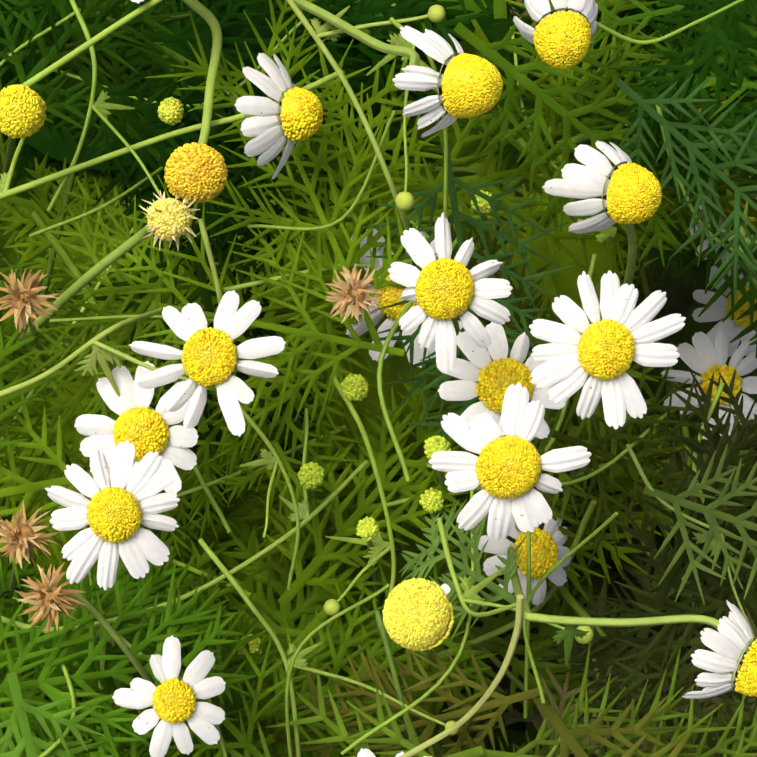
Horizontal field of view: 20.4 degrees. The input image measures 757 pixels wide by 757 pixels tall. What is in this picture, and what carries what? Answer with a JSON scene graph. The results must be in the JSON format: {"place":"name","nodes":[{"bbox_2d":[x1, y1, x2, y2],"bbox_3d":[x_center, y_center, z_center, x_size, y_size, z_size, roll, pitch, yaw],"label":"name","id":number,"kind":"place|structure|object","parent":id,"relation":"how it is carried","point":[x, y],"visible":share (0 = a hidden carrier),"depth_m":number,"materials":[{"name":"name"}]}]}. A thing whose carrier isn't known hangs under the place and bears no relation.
{"place":"outdoors","nodes":[
{"label":"outdoors","id":0,"kind":"place"},
{"bbox_2d":[22,0,162,86],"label":"stem","id":1,"kind":"object","parent":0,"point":[44,73],"visible":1,"depth_m":0.32,"materials":[{"name":"green plant"}]},
{"bbox_2d":[37,0,538,734],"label":"terrain","id":2,"kind":"structure","parent":0,"point":[517,14],"depth_m":0.59,"materials":[{"name":"soil"}]},
{"bbox_2d":[0,0,756,756],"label":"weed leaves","id":3,"kind":"object","parent":2,"relation":"on","point":[680,298],"visible":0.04,"depth_m":0.45,"materials":[{"name":"green plant"}]},
{"bbox_2d":[45,440,179,590],"bbox_3d":[-0.038,0.045,0.397,0.018,0.265,0.075,8,90,0],"label":"chamomile","id":4,"kind":"object","parent":3,"relation":"on","point":[113,517],"visible":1,"depth_m":0.27,"materials":[{"name":"white plant"}]},
{"bbox_2d":[74,361,198,493],"bbox_3d":[-0.055,0.036,0.448,0.020,0.263,0.087,34,90,0],"label":"chamomile","id":5,"kind":"object","parent":3,"relation":"on","point":[140,424],"visible":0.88,"depth_m":0.32,"materials":[{"name":"white plant"}]},
{"bbox_2d":[112,635,225,756],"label":"chamomile","id":6,"kind":"object","parent":3,"relation":"on","point":[170,698],"visible":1,"depth_m":0.31,"materials":[{"name":"white plant"}]},
{"bbox_2d":[129,290,285,436],"bbox_3d":[-0.038,0.020,0.438,0.020,0.283,0.075,31,90,0],"label":"chamomile","id":7,"kind":"object","parent":3,"relation":"on","point":[209,356],"visible":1,"depth_m":0.30,"materials":[{"name":"white plant"}]},
{"bbox_2d":[0,139,621,750],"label":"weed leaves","id":8,"kind":"object","parent":3,"relation":"on","point":[566,285],"visible":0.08,"depth_m":0.39,"materials":[{"name":"green plant"}]},
{"bbox_2d":[237,634,261,711],"bbox_3d":[-0.022,0.058,0.388,0.004,0.082,0.032,2,90,0],"label":"flower bud","id":9,"kind":"object","parent":8,"relation":"on","point":[254,644],"visible":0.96,"depth_m":0.35,"materials":[{"name":"green plant"}]},
{"bbox_2d":[341,374,367,431],"bbox_3d":[-0.004,0.010,0.378,0.005,0.082,0.022,2,90,0],"label":"flower bud","id":10,"kind":"object","parent":8,"relation":"on","point":[354,387],"visible":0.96,"depth_m":0.34,"materials":[{"name":"green plant"}]},
{"bbox_2d":[326,264,386,356],"bbox_3d":[-0.004,-0.009,0.357,0.010,0.085,0.016,2,90,0],"label":"dried flower head","id":11,"kind":"object","parent":8,"relation":"on","point":[352,297],"visible":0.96,"depth_m":0.32},
{"bbox_2d":[331,229,469,367],"bbox_3d":[0.005,-0.013,0.410,0.025,0.138,0.023,2,90,0],"label":"chamomile","id":12,"kind":"object","parent":8,"relation":"on","point":[393,296],"visible":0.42,"depth_m":0.34,"materials":[{"name":"white plant"}]},
{"bbox_2d":[356,516,380,612],"bbox_3d":[-0.001,0.035,0.368,0.005,0.082,0.026,2,90,0],"label":"flower bud","id":13,"kind":"object","parent":3,"relation":"on","point":[367,528],"visible":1,"depth_m":0.33,"materials":[{"name":"green plant"}]},
{"bbox_2d":[0,0,756,756],"bbox_3d":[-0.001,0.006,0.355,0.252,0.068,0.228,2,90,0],"label":"feathery foliage","id":14,"kind":"object","parent":3,"relation":"on","point":[196,624],"visible":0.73,"depth_m":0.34,"materials":[{"name":"green plant"}]},
{"bbox_2d":[0,502,58,614],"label":"dried flower head","id":15,"kind":"object","parent":14,"relation":"on","point":[21,538],"visible":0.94,"depth_m":0.30},
{"bbox_2d":[0,268,59,391],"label":"dried flower head","id":16,"kind":"object","parent":14,"relation":"on","point":[23,301],"visible":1,"depth_m":0.31},
{"bbox_2d":[14,562,154,684],"bbox_3d":[-0.040,0.040,0.319,0.010,0.041,0.032,-42,90,0],"label":"dried flower head","id":17,"kind":"object","parent":14,"relation":"on","point":[49,597],"visible":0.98,"depth_m":0.30},
{"bbox_2d":[18,197,190,340],"bbox_3d":[-0.044,-0.017,0.327,0.037,0.045,0.006,-26,90,0],"label":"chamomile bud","id":18,"kind":"object","parent":14,"relation":"on","point":[181,220],"visible":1,"depth_m":0.32,"materials":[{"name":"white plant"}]},
{"bbox_2d":[140,190,199,250],"bbox_3d":[-0.031,-0.023,0.307,0.009,0.007,0.009,2,90,0],"label":"spiky seed head","id":19,"kind":"object","parent":18,"relation":"attached to","point":[163,198],"visible":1,"depth_m":0.31},
{"bbox_2d":[47,0,161,210],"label":"stem","id":20,"kind":"object","parent":14,"relation":"on","point":[99,106],"visible":0.92,"depth_m":0.33,"materials":[{"name":"green plant"}]},
{"bbox_2d":[0,308,216,397],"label":"stem","id":21,"kind":"object","parent":14,"relation":"on","point":[101,352],"visible":0.98,"depth_m":0.32,"materials":[{"name":"green plant"}]},
{"bbox_2d":[157,97,183,139],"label":"chamomile bud","id":22,"kind":"object","parent":14,"relation":"on","point":[170,110],"visible":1,"depth_m":0.34,"materials":[{"name":"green plant"}]},
{"bbox_2d":[0,69,343,199],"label":"stem","id":23,"kind":"object","parent":14,"relation":"on","point":[5,190],"visible":0.79,"depth_m":0.33,"materials":[{"name":"green plant"}]},
{"bbox_2d":[1,408,368,680],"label":"stem","id":24,"kind":"object","parent":14,"relation":"on","point":[305,515],"visible":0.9,"depth_m":0.34,"materials":[{"name":"green plant"}]},
{"bbox_2d":[164,0,227,203],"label":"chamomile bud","id":25,"kind":"object","parent":14,"relation":"on","point":[198,171],"visible":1,"depth_m":0.32,"materials":[{"name":"yellow plant"}]},
{"bbox_2d":[198,218,221,305],"bbox_3d":[-0.026,-0.016,0.326,0.004,0.006,0.017,2,90,0],"label":"stem","id":26,"kind":"object","parent":14,"relation":"on","point":[203,230],"visible":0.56,"depth_m":0.32,"materials":[{"name":"green plant"}]},
{"bbox_2d":[239,404,299,589],"bbox_3d":[-0.018,0.019,0.331,0.011,0.016,0.030,2,90,0],"label":"stem","id":27,"kind":"object","parent":14,"relation":"on","point":[268,459],"visible":0.88,"depth_m":0.33,"materials":[{"name":"green plant"}]},
{"bbox_2d":[235,53,322,178],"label":"chamomile","id":28,"kind":"object","parent":14,"relation":"on","point":[293,115],"visible":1,"depth_m":0.32,"materials":[{"name":"white plant"}]},
{"bbox_2d":[224,264,371,292],"bbox_3d":[-0.013,-0.016,0.336,0.024,0.006,0.006,2,90,0],"label":"stem","id":29,"kind":"object","parent":14,"relation":"on","point":[242,286],"visible":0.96,"depth_m":0.33,"materials":[{"name":"green plant"}]},
{"bbox_2d":[297,462,323,522],"bbox_3d":[-0.011,0.026,0.378,0.004,0.082,0.025,2,90,0],"label":"flower bud","id":30,"kind":"object","parent":14,"relation":"on","point":[311,475],"visible":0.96,"depth_m":0.34,"materials":[{"name":"green plant"}]},
{"bbox_2d":[198,538,458,756],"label":"stem","id":31,"kind":"object","parent":14,"relation":"on","point":[299,663],"visible":0.92,"depth_m":0.34,"materials":[{"name":"green plant"}]},
{"bbox_2d":[323,375,395,629],"bbox_3d":[-0.003,0.021,0.344,0.012,0.011,0.042,2,90,0],"label":"stem","id":32,"kind":"object","parent":14,"relation":"on","point":[331,607],"visible":0.92,"depth_m":0.34,"materials":[{"name":"green plant"}]},
{"bbox_2d":[0,74,756,756],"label":"leaves","id":33,"kind":"object","parent":14,"relation":"on","point":[30,742],"visible":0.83,"depth_m":0.33,"materials":[{"name":"green plant"}]},
{"bbox_2d":[366,17,447,217],"bbox_3d":[0.005,-0.038,0.316,0.011,0.026,0.030,-12,90,0],"label":"stem","id":34,"kind":"object","parent":33,"relation":"on","point":[404,201],"visible":0.77,"depth_m":0.31,"materials":[{"name":"green plant"}]},
{"bbox_2d":[436,517,593,644],"bbox_3d":[0.017,0.031,0.302,0.026,0.022,0.009,35,90,0],"label":"stem","id":35,"kind":"object","parent":33,"relation":"on","point":[469,595],"visible":1,"depth_m":0.31,"materials":[{"name":"green plant"}]},
{"bbox_2d":[0,8,756,756],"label":"wiry stems","id":36,"kind":"object","parent":14,"relation":"on","point":[204,486],"visible":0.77,"depth_m":0.33,"materials":[{"name":"green plant"}]},
{"bbox_2d":[286,0,445,269],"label":"stem","id":37,"kind":"object","parent":36,"relation":"on","point":[436,13],"visible":0.9,"depth_m":0.31,"materials":[{"name":"green plant"}]},
{"bbox_2d":[374,610,411,738],"bbox_3d":[0.004,0.055,0.344,0.011,0.011,0.035,2,90,0],"label":"stem","id":38,"kind":"object","parent":14,"relation":"on","point":[381,626],"visible":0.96,"depth_m":0.34,"materials":[{"name":"green plant"}]},
{"bbox_2d":[294,0,502,137],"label":"chamomile","id":39,"kind":"object","parent":14,"relation":"on","point":[470,85],"visible":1,"depth_m":0.28,"materials":[{"name":"white plant"}]},
{"bbox_2d":[399,594,523,756],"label":"stem","id":40,"kind":"object","parent":14,"relation":"on","point":[478,705],"visible":1,"depth_m":0.29,"materials":[{"name":"green plant"}]},
{"bbox_2d":[470,190,494,251],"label":"flower bud","id":41,"kind":"object","parent":14,"relation":"attached to","point":[484,206],"visible":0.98,"depth_m":0.34,"materials":[{"name":"green plant"}]},
{"bbox_2d":[478,512,571,605],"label":"chamomile","id":42,"kind":"object","parent":14,"relation":"on","point":[549,551],"visible":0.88,"depth_m":0.35,"materials":[{"name":"white plant"}]},
{"bbox_2d":[513,0,597,68],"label":"chamomile","id":43,"kind":"object","parent":14,"relation":"on","point":[559,35],"visible":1,"depth_m":0.30,"materials":[{"name":"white plant"}]},
{"bbox_2d":[595,0,743,44],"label":"stem","id":44,"kind":"object","parent":14,"relation":"on","point":[616,34],"visible":1,"depth_m":0.31,"materials":[{"name":"green plant"}]},
{"bbox_2d":[625,444,754,637],"bbox_3d":[0.052,0.025,0.329,0.016,0.009,0.039,-42,90,0],"label":"stem","id":45,"kind":"object","parent":14,"relation":"on","point":[701,538],"visible":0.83,"depth_m":0.33,"materials":[{"name":"green plant"}]},
{"bbox_2d":[655,104,756,262],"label":"stem","id":46,"kind":"object","parent":14,"relation":"on","point":[691,207],"visible":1,"depth_m":0.33,"materials":[{"name":"green plant"}]},
{"bbox_2d":[0,1,756,754],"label":"background stems","id":47,"kind":"object","parent":3,"relation":"on","point":[76,271],"visible":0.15,"depth_m":0.38,"materials":[{"name":"green plant"}]},
{"bbox_2d":[0,84,45,173],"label":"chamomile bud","id":48,"kind":"object","parent":47,"relation":"on","point":[22,111],"visible":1,"depth_m":0.31,"materials":[{"name":"yellow plant"}]},
{"bbox_2d":[357,748,427,756],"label":"chamomile","id":49,"kind":"object","parent":3,"relation":"on","point":[365,753],"visible":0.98,"depth_m":0.32,"materials":[{"name":"white plant"}]},
{"bbox_2d":[382,578,468,745],"bbox_3d":[0.010,0.056,0.379,0.010,0.201,0.059,-12,90,0],"label":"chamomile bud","id":50,"kind":"object","parent":3,"relation":"on","point":[418,614],"visible":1,"depth_m":0.28,"materials":[{"name":"yellow plant"}]},
{"bbox_2d":[437,322,566,438],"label":"chamomile","id":51,"kind":"object","parent":3,"relation":"on","point":[498,376],"visible":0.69,"depth_m":0.31,"materials":[{"name":"white plant"}]},
{"bbox_2d":[543,140,661,285],"bbox_3d":[0.039,-0.014,0.366,0.015,0.147,0.044,-31,90,0],"label":"chamomile","id":52,"kind":"object","parent":3,"relation":"on","point":[627,190],"visible":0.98,"depth_m":0.29,"materials":[{"name":"white plant"}]},
{"bbox_2d":[507,537,756,698],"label":"chamomile","id":53,"kind":"object","parent":3,"relation":"on","point":[730,661],"visible":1,"depth_m":0.28,"materials":[{"name":"white plant"}]},
{"bbox_2d":[661,330,756,439],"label":"chamomile","id":54,"kind":"object","parent":3,"relation":"on","point":[705,358],"visible":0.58,"depth_m":0.42,"materials":[{"name":"white plant"}]},
{"bbox_2d":[690,176,756,267],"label":"chamomile","id":55,"kind":"object","parent":3,"relation":"on","point":[706,242],"visible":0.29,"depth_m":0.41,"materials":[{"name":"white plant"}]},
{"bbox_2d":[692,266,756,356],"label":"chamomile","id":56,"kind":"object","parent":3,"relation":"on","point":[719,308],"visible":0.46,"depth_m":0.43,"materials":[{"name":"white plant"}]},
{"bbox_2d":[388,213,512,402],"bbox_3d":[0.019,0.016,0.439,0.016,0.320,0.080,-18,90,0],"label":"chamomile","id":57,"kind":"object","parent":2,"relation":"on","point":[445,291],"visible":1,"depth_m":0.28,"materials":[{"name":"white plant"}]},
{"bbox_2d":[429,383,591,540],"bbox_3d":[0.033,0.045,0.427,0.020,0.304,0.094,-24,90,0],"label":"chamomile","id":58,"kind":"object","parent":2,"relation":"on","point":[504,471],"visible":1,"depth_m":0.28,"materials":[{"name":"white plant"}]},
{"bbox_2d":[529,270,685,433],"bbox_3d":[0.058,0.012,0.427,0.084,0.304,0.020,31,90,0],"label":"chamomile","id":59,"kind":"object","parent":2,"relation":"on","point":[613,343],"visible":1,"depth_m":0.28,"materials":[{"name":"white plant"}]},
{"bbox_2d":[419,487,443,568],"bbox_3d":[0.010,0.030,0.373,0.008,0.082,0.026,2,90,0],"label":"flower bud","id":60,"kind":"object","parent":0,"point":[431,501],"visible":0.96,"depth_m":0.33,"materials":[{"name":"yellow plant"}]},
{"bbox_2d":[424,435,450,510],"bbox_3d":[0.011,0.020,0.363,0.008,0.082,0.023,2,90,0],"label":"flower bud","id":61,"kind":"object","parent":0,"point":[434,444],"visible":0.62,"depth_m":0.32,"materials":[{"name":"yellow plant"}]}
]}

